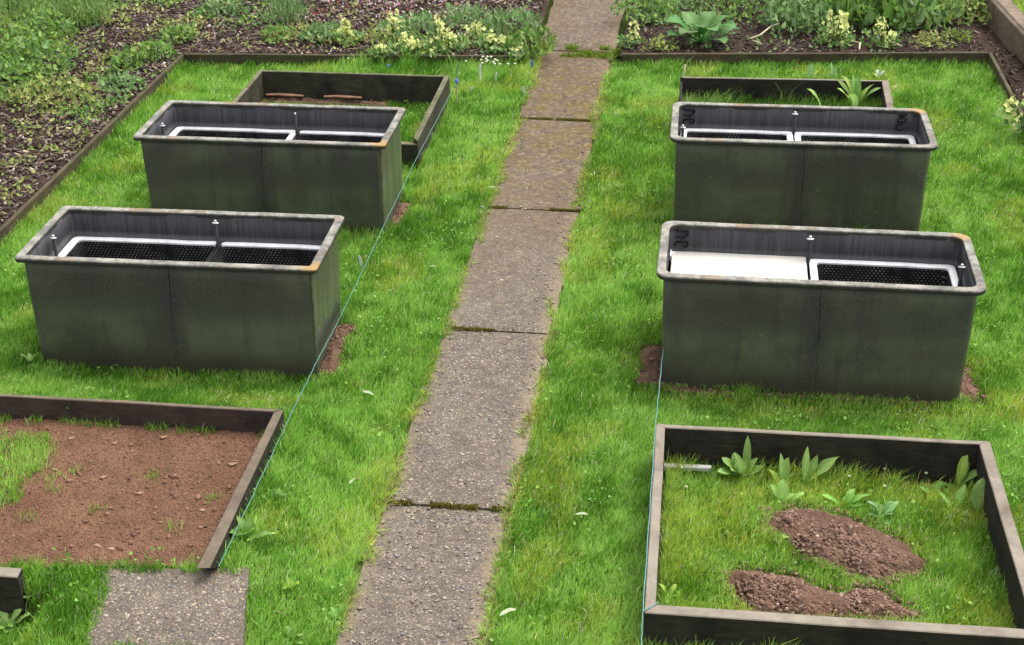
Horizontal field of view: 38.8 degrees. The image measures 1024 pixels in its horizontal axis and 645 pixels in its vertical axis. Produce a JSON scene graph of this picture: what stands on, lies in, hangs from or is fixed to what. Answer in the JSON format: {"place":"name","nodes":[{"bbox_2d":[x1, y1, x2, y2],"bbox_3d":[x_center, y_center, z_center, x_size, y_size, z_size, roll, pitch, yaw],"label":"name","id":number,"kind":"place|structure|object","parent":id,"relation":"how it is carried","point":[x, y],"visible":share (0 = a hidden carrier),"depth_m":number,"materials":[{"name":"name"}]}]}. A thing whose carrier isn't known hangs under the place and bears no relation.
{"place":"outdoors","nodes":[
{"label":"outdoors","id":0,"kind":"place"},
{"bbox_2d":[0,0,549,226],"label":"soil border","id":1,"kind":"object","parent":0,"point":[317,50],"visible":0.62,"depth_m":12.18,"materials":[{"name":"soil"}]},
{"bbox_2d":[0,0,48,27],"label":"fern clump","id":2,"kind":"object","parent":1,"relation":"on","point":[16,5],"visible":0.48,"depth_m":12.76,"materials":[{"name":"green plant"}]},
{"bbox_2d":[0,57,52,103],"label":"weed clump","id":3,"kind":"object","parent":1,"relation":"on","point":[20,71],"visible":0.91,"depth_m":11.35,"materials":[{"name":"green plant"}]},
{"bbox_2d":[0,19,54,65],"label":"weed clump","id":4,"kind":"object","parent":1,"relation":"on","point":[17,37],"visible":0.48,"depth_m":12.01,"materials":[{"name":"green plant"}]},
{"bbox_2d":[5,5,80,47],"bbox_3d":[-4.020,-2.536,12.360,0.610,0.366,0.562,-4,29,-6],"label":"weed clump","id":5,"kind":"object","parent":1,"relation":"on","point":[60,27],"visible":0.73,"depth_m":12.34,"materials":[{"name":"green plant"}]},
{"bbox_2d":[0,31,89,78],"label":"weed clump","id":6,"kind":"object","parent":1,"relation":"on","point":[15,45],"visible":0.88,"depth_m":11.71,"materials":[{"name":"green plant"}]},
{"bbox_2d":[4,73,101,111],"bbox_3d":[-3.528,-1.773,11.100,0.750,0.214,0.674,21,35,35],"label":"weed clump","id":7,"kind":"object","parent":1,"relation":"on","point":[52,91],"visible":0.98,"depth_m":11.07,"materials":[{"name":"green plant"}]},
{"bbox_2d":[13,0,96,34],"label":"fern clump","id":8,"kind":"object","parent":1,"relation":"on","point":[62,3],"visible":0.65,"depth_m":12.67,"materials":[{"name":"green plant"}]},
{"bbox_2d":[54,0,119,27],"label":"fern clump","id":9,"kind":"object","parent":1,"relation":"on","point":[99,8],"visible":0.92,"depth_m":12.77,"materials":[{"name":"green plant"}]},
{"bbox_2d":[98,69,146,96],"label":"weed clump","id":10,"kind":"object","parent":1,"relation":"on","point":[125,77],"visible":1,"depth_m":11.31,"materials":[{"name":"green plant"}]},
{"bbox_2d":[111,48,148,71],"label":"weed clump","id":11,"kind":"object","parent":1,"relation":"on","point":[118,60],"visible":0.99,"depth_m":11.73,"materials":[{"name":"green plant"}]},
{"bbox_2d":[132,37,178,62],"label":"weed clump","id":12,"kind":"object","parent":1,"relation":"on","point":[156,44],"visible":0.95,"depth_m":11.96,"materials":[{"name":"green plant"}]},
{"bbox_2d":[156,21,199,44],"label":"weed clump","id":13,"kind":"object","parent":1,"relation":"on","point":[171,31],"visible":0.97,"depth_m":12.38,"materials":[{"name":"green plant"}]},
{"bbox_2d":[196,0,247,15],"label":"weed clump","id":14,"kind":"object","parent":1,"relation":"on","point":[230,6],"visible":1,"depth_m":13.06,"materials":[{"name":"green plant"}]},
{"bbox_2d":[0,0,513,200],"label":"dry stems","id":15,"kind":"object","parent":1,"relation":"on","point":[188,51],"visible":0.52,"depth_m":12.29,"materials":[{"name":"brown plant"}]},
{"bbox_2d":[0,0,530,217],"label":"ground cover","id":16,"kind":"object","parent":1,"relation":"on","point":[82,111],"visible":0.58,"depth_m":12.31,"materials":[{"name":"green plant"}]},
{"bbox_2d":[0,0,544,222],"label":"bark mulch","id":17,"kind":"object","parent":1,"relation":"on","point":[210,27],"visible":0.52,"depth_m":12.25,"materials":[{"name":"brown wood"}]},
{"bbox_2d":[259,23,293,43],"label":"weed clump","id":18,"kind":"object","parent":1,"relation":"on","point":[277,29],"visible":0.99,"depth_m":12.39,"materials":[{"name":"green plant"}]},
{"bbox_2d":[261,0,309,27],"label":"grass tuft","id":19,"kind":"object","parent":1,"relation":"on","point":[289,7],"visible":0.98,"depth_m":12.72,"materials":[{"name":"green plant"}]},
{"bbox_2d":[296,19,342,45],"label":"weed clump","id":20,"kind":"object","parent":1,"relation":"on","point":[320,27],"visible":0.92,"depth_m":12.33,"materials":[{"name":"green plant"}]},
{"bbox_2d":[329,18,364,47],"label":"yellow flower","id":21,"kind":"object","parent":1,"relation":"on","point":[347,31],"visible":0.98,"depth_m":12.22,"materials":[{"name":"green plant"}]},
{"bbox_2d":[366,41,394,58],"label":"yellow flower","id":22,"kind":"object","parent":1,"relation":"on","point":[378,49],"visible":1,"depth_m":11.99,"materials":[{"name":"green plant"}]},
{"bbox_2d":[375,9,412,46],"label":"yellow flower","id":23,"kind":"object","parent":1,"relation":"on","point":[394,31],"visible":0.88,"depth_m":12.27,"materials":[{"name":"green plant"}]},
{"bbox_2d":[387,31,425,57],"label":"yellow flower","id":24,"kind":"object","parent":1,"relation":"on","point":[410,43],"visible":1,"depth_m":12.03,"materials":[{"name":"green plant"}]},
{"bbox_2d":[375,7,446,38],"bbox_3d":[-0.871,-2.588,12.521,0.506,0.235,0.588,-24,36,-36],"label":"weed clump","id":25,"kind":"object","parent":1,"relation":"on","point":[422,17],"visible":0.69,"depth_m":12.51,"materials":[{"name":"green plant"}]},
{"bbox_2d":[300,0,529,27],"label":"bedding flowers","id":26,"kind":"object","parent":1,"relation":"on","point":[397,2],"visible":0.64,"depth_m":13.07,"materials":[{"name":"green plant"}]},
{"bbox_2d":[414,13,456,54],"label":"yellow flower","id":27,"kind":"object","parent":1,"relation":"on","point":[440,28],"visible":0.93,"depth_m":12.08,"materials":[{"name":"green plant"}]},
{"bbox_2d":[436,27,468,53],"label":"yellow flower","id":28,"kind":"object","parent":1,"relation":"on","point":[449,36],"visible":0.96,"depth_m":12.05,"materials":[{"name":"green plant"}]},
{"bbox_2d":[439,2,492,30],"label":"weed clump","id":29,"kind":"object","parent":1,"relation":"on","point":[459,16],"visible":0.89,"depth_m":12.62,"materials":[{"name":"green plant"}]},
{"bbox_2d":[457,20,492,48],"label":"yellow flower","id":30,"kind":"object","parent":1,"relation":"on","point":[480,34],"visible":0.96,"depth_m":12.17,"materials":[{"name":"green plant"}]},
{"bbox_2d":[484,34,515,53],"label":"yellow flower","id":31,"kind":"object","parent":1,"relation":"on","point":[499,42],"visible":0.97,"depth_m":12.02,"materials":[{"name":"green plant"}]},
{"bbox_2d":[480,4,542,38],"bbox_3d":[-0.008,-2.584,12.446,0.613,0.260,0.572,21,35,34],"label":"weed clump","id":32,"kind":"object","parent":1,"relation":"on","point":[494,23],"visible":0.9,"depth_m":12.44,"materials":[{"name":"green plant"}]},
{"bbox_2d":[499,23,558,56],"bbox_3d":[0.141,-2.374,12.090,0.501,0.226,0.548,3,29,7],"label":"weed clump","id":33,"kind":"object","parent":1,"relation":"on","point":[534,32],"visible":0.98,"depth_m":12.05,"materials":[{"name":"green plant"}]},
{"bbox_2d":[336,0,626,644],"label":"path","id":34,"kind":"structure","parent":0,"point":[588,24],"depth_m":7.53,"materials":[{"name":"grey concrete"}]},
{"bbox_2d":[86,58,600,644],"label":"aggregate","id":35,"kind":"object","parent":34,"relation":"on","point":[136,642],"visible":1,"depth_m":6.20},
{"bbox_2d":[330,50,616,644],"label":"path fringe","id":36,"kind":"object","parent":34,"relation":"on","point":[543,372],"visible":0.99,"depth_m":7.32,"materials":[{"name":"green plant"}]},
{"bbox_2d":[375,41,621,512],"bbox_3d":[0.068,-0.398,8.758,1.123,0.049,8.477,3,29,7],"label":"joint moss","id":37,"kind":"object","parent":34,"relation":"on","point":[586,54],"visible":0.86,"depth_m":9.44,"materials":[{"name":"green plant"}]},
{"bbox_2d":[0,45,1023,644],"bbox_3d":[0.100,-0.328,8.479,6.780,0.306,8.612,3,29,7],"label":"lawn","id":38,"kind":"structure","parent":0,"point":[628,289],"depth_m":7.33,"materials":[{"name":"green plant"}]},
{"bbox_2d":[0,567,25,614],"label":"raised bed","id":39,"kind":"object","parent":38,"relation":"on","point":[12,592],"visible":0.68,"depth_m":5.85,"materials":[{"name":"wood"}]},
{"bbox_2d":[0,609,30,632],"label":"lawn weed","id":40,"kind":"object","parent":38,"relation":"on","point":[15,614],"visible":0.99,"depth_m":5.88,"materials":[{"name":"green plant"}]},
{"bbox_2d":[0,54,184,246],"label":"lawn edging","id":41,"kind":"object","parent":38,"relation":"on","point":[44,191],"visible":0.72,"depth_m":10.16,"materials":[{"name":"brown wood"}]},
{"bbox_2d":[0,394,284,568],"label":"raised bed","id":42,"kind":"object","parent":38,"relation":"on","point":[222,418],"visible":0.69,"depth_m":6.95,"materials":[{"name":"brown wood"}]},
{"bbox_2d":[0,418,263,566],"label":"red soil","id":43,"kind":"structure","parent":42,"relation":"in","point":[115,535],"depth_m":6.50,"materials":[{"name":"brown soil"}]},
{"bbox_2d":[0,413,265,534],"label":"grass","id":44,"kind":"structure","parent":43,"relation":"on","point":[22,466],"depth_m":6.75,"materials":[{"name":"plant"}]},
{"bbox_2d":[83,567,249,644],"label":"paving slab","id":45,"kind":"structure","parent":38,"relation":"on","point":[229,626],"depth_m":5.74,"materials":[{"name":"grey concrete"}]},
{"bbox_2d":[15,206,343,378],"bbox_3d":[-1.734,-0.138,7.861,1.600,0.731,0.678,2,29,6],"label":"planter trough","id":46,"kind":"object","parent":38,"relation":"on","point":[183,316],"visible":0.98,"depth_m":7.62,"materials":[{"name":"green metal"}]},
{"bbox_2d":[58,236,216,261],"bbox_3d":[-2.053,-0.197,7.871,0.835,0.310,0.568,2,29,6],"label":"planting tray","id":47,"kind":"object","parent":46,"relation":"in","point":[144,249],"visible":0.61,"depth_m":8.03,"materials":[{"name":"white plastic"}]},
{"bbox_2d":[207,242,320,265],"bbox_3d":[-1.317,-0.165,7.791,0.634,0.310,0.568,2,29,6],"label":"planting tray","id":48,"kind":"object","parent":46,"relation":"in","point":[266,253],"visible":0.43,"depth_m":7.96,"materials":[{"name":"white plastic"}]},
{"bbox_2d":[229,515,274,542],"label":"lawn weed","id":49,"kind":"object","parent":38,"relation":"on","point":[248,522],"visible":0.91,"depth_m":6.13,"materials":[{"name":"green plant"}]},
{"bbox_2d":[133,100,405,235],"bbox_3d":[-1.512,-0.949,9.353,1.600,0.731,0.678,3,29,7],"label":"planter trough","id":50,"kind":"object","parent":38,"relation":"on","point":[354,184],"visible":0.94,"depth_m":9.08,"materials":[{"name":"grey metal"}]},
{"bbox_2d":[169,126,295,139],"bbox_3d":[-1.839,-1.010,9.368,0.818,0.310,0.568,3,29,7],"label":"planting tray","id":51,"kind":"object","parent":50,"relation":"in","point":[248,133],"visible":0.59,"depth_m":9.52,"materials":[{"name":"white plastic"}]},
{"bbox_2d":[292,130,384,142],"bbox_3d":[-1.103,-0.974,9.280,0.649,0.310,0.568,3,29,7],"label":"planting tray","id":52,"kind":"object","parent":50,"relation":"in","point":[341,136],"visible":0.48,"depth_m":9.44,"materials":[{"name":"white plastic"}]},
{"bbox_2d":[319,324,356,375],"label":"bare soil","id":53,"kind":"structure","parent":38,"relation":"on","point":[332,363],"depth_m":7.81,"materials":[{"name":"soil"}]},
{"bbox_2d":[233,70,449,167],"bbox_3d":[-1.312,-1.502,10.721,1.515,0.271,1.322,3,29,7],"label":"raised bed","id":54,"kind":"object","parent":38,"relation":"on","point":[434,90],"visible":0.48,"depth_m":11.23,"materials":[{"name":"wood"}]},
{"bbox_2d":[262,96,387,106],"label":"bare soil","id":55,"kind":"structure","parent":54,"relation":"in","point":[278,99],"depth_m":11.27,"materials":[{"name":"soil"}]},
{"bbox_2d":[184,53,532,67],"bbox_3d":[-1.279,-2.151,12.045,2.905,0.151,0.030,1,28,4],"label":"lawn edging","id":56,"kind":"object","parent":38,"relation":"on","point":[238,58],"visible":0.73,"depth_m":12.04,"materials":[{"name":"brown wood"}]},
{"bbox_2d":[455,63,459,104],"bbox_3d":[-0.415,-1.810,11.100,0.046,0.357,0.030,-8,29,-13],"label":"string peg","id":57,"kind":"object","parent":38,"relation":"on","point":[456,81],"visible":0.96,"depth_m":11.08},
{"bbox_2d":[218,83,455,566],"bbox_3d":[-0.812,-0.428,8.476,0.021,0.018,5.969,3,29,7],"label":"garden string","id":58,"kind":"object","parent":57,"relation":"attached to","point":[325,345],"visible":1,"depth_m":7.41,"materials":[{"name":"fabric"}]},
{"bbox_2d":[0,61,1023,644],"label":"clover","id":59,"kind":"object","parent":38,"relation":"on","point":[572,345],"visible":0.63,"depth_m":7.38,"materials":[{"name":"green plant"}]},
{"bbox_2d":[3,70,1023,644],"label":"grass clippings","id":60,"kind":"object","parent":38,"relation":"on","point":[593,386],"depth_m":7.12,"materials":[{"name":"green plant"}]},
{"bbox_2d":[261,99,988,622],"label":"soil clods","id":61,"kind":"object","parent":38,"relation":"on","point":[795,589],"visible":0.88,"depth_m":6.09,"materials":[{"name":"soil"}]},
{"bbox_2d":[635,343,665,386],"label":"bare soil","id":62,"kind":"structure","parent":38,"relation":"on","point":[649,353],"depth_m":7.67,"materials":[{"name":"soil"}]},
{"bbox_2d":[664,463,710,471],"bbox_3d":[0.815,0.671,6.737,0.216,0.022,0.029,2,29,6],"label":"white strip","id":63,"kind":"object","parent":38,"relation":"on","point":[703,468],"visible":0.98,"depth_m":6.72,"materials":[{"name":"plastic"}]},
{"bbox_2d":[668,386,734,398],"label":"bare soil","id":64,"kind":"structure","parent":38,"relation":"on","point":[690,389],"depth_m":7.48,"materials":[{"name":"soil"}]},
{"bbox_2d":[718,435,764,479],"bbox_3d":[1.050,0.622,6.680,0.214,0.222,0.123,-11,30,-18],"label":"broadleaf plant","id":65,"kind":"object","parent":38,"relation":"on","point":[738,462],"visible":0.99,"depth_m":6.68,"materials":[{"name":"green plant"}]},
{"bbox_2d":[768,453,793,482],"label":"broadleaf plant","id":66,"kind":"object","parent":38,"relation":"on","point":[784,467],"visible":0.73,"depth_m":6.64,"materials":[{"name":"green plant"}]},
{"bbox_2d":[679,77,893,107],"bbox_3d":[1.972,-1.418,10.472,1.554,0.271,1.353,3,29,7],"label":"raised bed","id":67,"kind":"object","parent":38,"relation":"on","point":[759,88],"visible":0.32,"depth_m":11.00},
{"bbox_2d":[770,478,804,500],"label":"broadleaf plant","id":68,"kind":"object","parent":38,"relation":"on","point":[780,490],"visible":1,"depth_m":6.53,"materials":[{"name":"green plant"}]},
{"bbox_2d":[670,102,937,230],"bbox_3d":[1.798,-0.917,9.199,1.600,0.731,0.678,3,29,7],"label":"planter trough","id":69,"kind":"object","parent":38,"relation":"on","point":[881,186],"visible":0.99,"depth_m":8.93,"materials":[{"name":"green metal"}]},
{"bbox_2d":[684,128,792,140],"bbox_3d":[1.419,-0.980,9.219,0.713,0.310,0.568,3,29,7],"label":"planting tray","id":70,"kind":"object","parent":69,"relation":"in","point":[735,134],"visible":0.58,"depth_m":9.37,"materials":[{"name":"white plastic"}]},
{"bbox_2d":[794,132,915,143],"bbox_3d":[2.156,-0.945,9.133,0.753,0.310,0.568,3,29,7],"label":"planting tray","id":71,"kind":"object","parent":69,"relation":"in","point":[853,137],"visible":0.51,"depth_m":9.28,"materials":[{"name":"white plastic"}]},
{"bbox_2d":[622,52,987,66],"bbox_3d":[2.395,-2.142,11.921,2.975,0.152,0.033,0,28,2],"label":"lawn edging","id":72,"kind":"object","parent":38,"relation":"on","point":[806,58],"visible":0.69,"depth_m":11.89,"materials":[{"name":"brown wood"}]},
{"bbox_2d":[719,569,920,620],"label":"dug soil","id":73,"kind":"structure","parent":38,"relation":"on","point":[813,593],"depth_m":5.88,"materials":[{"name":"soil"}]},
{"bbox_2d":[802,446,839,482],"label":"broadleaf plant","id":74,"kind":"object","parent":38,"relation":"on","point":[827,463],"visible":1,"depth_m":6.65,"materials":[{"name":"green plant"}]},
{"bbox_2d":[657,221,985,402],"bbox_3d":[1.556,-0.029,7.563,1.600,0.731,0.678,3,29,7],"label":"planter trough","id":75,"kind":"object","parent":38,"relation":"on","point":[865,339],"visible":0.97,"depth_m":7.31,"materials":[{"name":"green metal"}]},
{"bbox_2d":[670,249,807,279],"bbox_3d":[1.168,-0.229,7.517,0.717,0.037,0.561,3,29,7],"label":"lid board","id":76,"kind":"object","parent":75,"relation":"on","point":[745,265],"visible":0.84,"depth_m":7.63,"materials":[{"name":"white plastic"}]},
{"bbox_2d":[809,259,957,286],"bbox_3d":[1.914,-0.054,7.494,0.753,0.310,0.568,3,29,7],"label":"planting tray","id":77,"kind":"object","parent":75,"relation":"in","point":[884,272],"visible":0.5,"depth_m":7.65,"materials":[{"name":"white plastic"}]},
{"bbox_2d":[643,424,1023,644],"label":"raised bed","id":78,"kind":"object","parent":38,"relation":"on","point":[937,459],"visible":0.88,"depth_m":6.05,"materials":[{"name":"brown wood"}]},
{"bbox_2d":[641,353,662,644],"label":"garden string","id":79,"kind":"object","parent":78,"relation":"attached to","point":[650,505],"visible":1,"depth_m":6.17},
{"bbox_2d":[822,488,869,506],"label":"broadleaf plant","id":80,"kind":"object","parent":38,"relation":"on","point":[849,493],"visible":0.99,"depth_m":6.51,"materials":[{"name":"green plant"}]},
{"bbox_2d":[763,508,929,587],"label":"dug soil","id":81,"kind":"structure","parent":38,"relation":"on","point":[823,517],"depth_m":6.20,"materials":[{"name":"soil"}]},
{"bbox_2d":[756,393,949,406],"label":"bare soil","id":82,"kind":"structure","parent":38,"relation":"on","point":[895,402],"depth_m":7.39,"materials":[{"name":"soil"}]},
{"bbox_2d":[838,75,880,106],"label":"broadleaf plant","id":83,"kind":"object","parent":38,"relation":"on","point":[856,96],"visible":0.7,"depth_m":10.80,"materials":[{"name":"green plant"}]},
{"bbox_2d":[867,501,899,524],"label":"broadleaf plant","id":84,"kind":"object","parent":38,"relation":"on","point":[888,507],"visible":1,"depth_m":6.41,"materials":[{"name":"green plant"}]},
{"bbox_2d":[899,479,958,494],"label":"bare soil","id":85,"kind":"structure","parent":38,"relation":"on","point":[931,485],"depth_m":6.63,"materials":[{"name":"soil"}]},
{"bbox_2d":[938,455,976,486],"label":"broadleaf plant","id":86,"kind":"object","parent":85,"relation":"on","point":[962,475],"visible":0.94,"depth_m":6.59,"materials":[{"name":"green plant"}]},
{"bbox_2d":[929,484,973,516],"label":"broadleaf plant","id":87,"kind":"object","parent":38,"relation":"on","point":[961,492],"visible":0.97,"depth_m":6.46,"materials":[{"name":"green plant"}]},
{"bbox_2d":[958,367,979,401],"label":"bare soil","id":88,"kind":"structure","parent":38,"relation":"on","point":[968,390],"depth_m":7.42,"materials":[{"name":"soil"}]},
{"bbox_2d":[971,478,984,515],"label":"broadleaf plant","id":89,"kind":"object","parent":38,"relation":"on","point":[977,495],"visible":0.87,"depth_m":6.41,"materials":[{"name":"green plant"}]},
{"bbox_2d":[183,0,1022,109],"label":"ground","id":90,"kind":"structure","parent":0,"point":[622,27],"depth_m":13.24,"materials":[{"name":"soil"}]},
{"bbox_2d":[969,0,1023,63],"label":"garden wall","id":91,"kind":"structure","parent":90,"relation":"on","point":[1005,25],"depth_m":12.07,"materials":[{"name":"concrete"}]},
{"bbox_2d":[987,53,1023,122],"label":"lawn edging","id":92,"kind":"object","parent":90,"relation":"on","point":[999,74],"visible":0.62,"depth_m":11.32,"materials":[{"name":"brown wood"}]},
{"bbox_2d":[620,0,1023,111],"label":"soil border","id":93,"kind":"object","parent":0,"point":[976,26],"visible":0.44,"depth_m":12.21,"materials":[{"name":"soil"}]},
{"bbox_2d":[616,20,648,48],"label":"yellow flower","id":94,"kind":"object","parent":93,"relation":"on","point":[630,39],"visible":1,"depth_m":12.11,"materials":[{"name":"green plant"}]},
{"bbox_2d":[609,0,677,26],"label":"weed clump","id":95,"kind":"object","parent":93,"relation":"on","point":[622,5],"visible":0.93,"depth_m":12.76,"materials":[{"name":"green plant"}]},
{"bbox_2d":[641,33,678,51],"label":"weed clump","id":96,"kind":"object","parent":93,"relation":"on","point":[659,45],"visible":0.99,"depth_m":12.02,"materials":[{"name":"green plant"}]},
{"bbox_2d":[665,10,739,43],"bbox_3d":[1.596,-2.450,12.181,0.622,0.243,0.554,3,29,7],"label":"leaf plant","id":97,"kind":"object","parent":93,"relation":"on","point":[706,21],"visible":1,"depth_m":12.17,"materials":[{"name":"plant"}]},
{"bbox_2d":[635,0,972,52],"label":"ground cover","id":98,"kind":"object","parent":93,"relation":"on","point":[726,10],"visible":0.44,"depth_m":12.73,"materials":[{"name":"green plant"}]},
{"bbox_2d":[761,0,852,34],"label":"fern clump","id":99,"kind":"object","parent":93,"relation":"on","point":[774,13],"visible":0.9,"depth_m":12.37,"materials":[{"name":"green plant"}]},
{"bbox_2d":[812,9,855,49],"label":"yellow flower","id":100,"kind":"object","parent":93,"relation":"on","point":[840,32],"visible":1,"depth_m":12.03,"materials":[{"name":"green plant"}]},
{"bbox_2d":[812,0,906,30],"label":"fern clump","id":101,"kind":"object","parent":93,"relation":"on","point":[851,6],"visible":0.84,"depth_m":12.33,"materials":[{"name":"green plant"}]},
{"bbox_2d":[860,16,903,51],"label":"yellow flower","id":102,"kind":"object","parent":93,"relation":"on","point":[883,32],"visible":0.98,"depth_m":12.01,"materials":[{"name":"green plant"}]},
{"bbox_2d":[867,0,963,32],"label":"fern clump","id":103,"kind":"object","parent":93,"relation":"on","point":[917,17],"visible":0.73,"depth_m":12.32,"materials":[{"name":"green plant"}]},
{"bbox_2d":[912,29,957,48],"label":"weed clump","id":104,"kind":"object","parent":93,"relation":"on","point":[923,39],"visible":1,"depth_m":12.07,"materials":[{"name":"green plant"}]},
{"bbox_2d":[920,0,991,25],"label":"weed clump","id":105,"kind":"object","parent":93,"relation":"on","point":[976,7],"visible":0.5,"depth_m":12.52,"materials":[{"name":"green plant"}]},
{"bbox_2d":[942,27,974,42],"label":"weed clump","id":106,"kind":"object","parent":93,"relation":"on","point":[955,32],"visible":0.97,"depth_m":12.17,"materials":[{"name":"green plant"}]},
{"bbox_2d":[992,93,1023,137],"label":"yellow flower","id":107,"kind":"object","parent":93,"relation":"on","point":[1013,102],"visible":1,"depth_m":10.32,"materials":[{"name":"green plant"}]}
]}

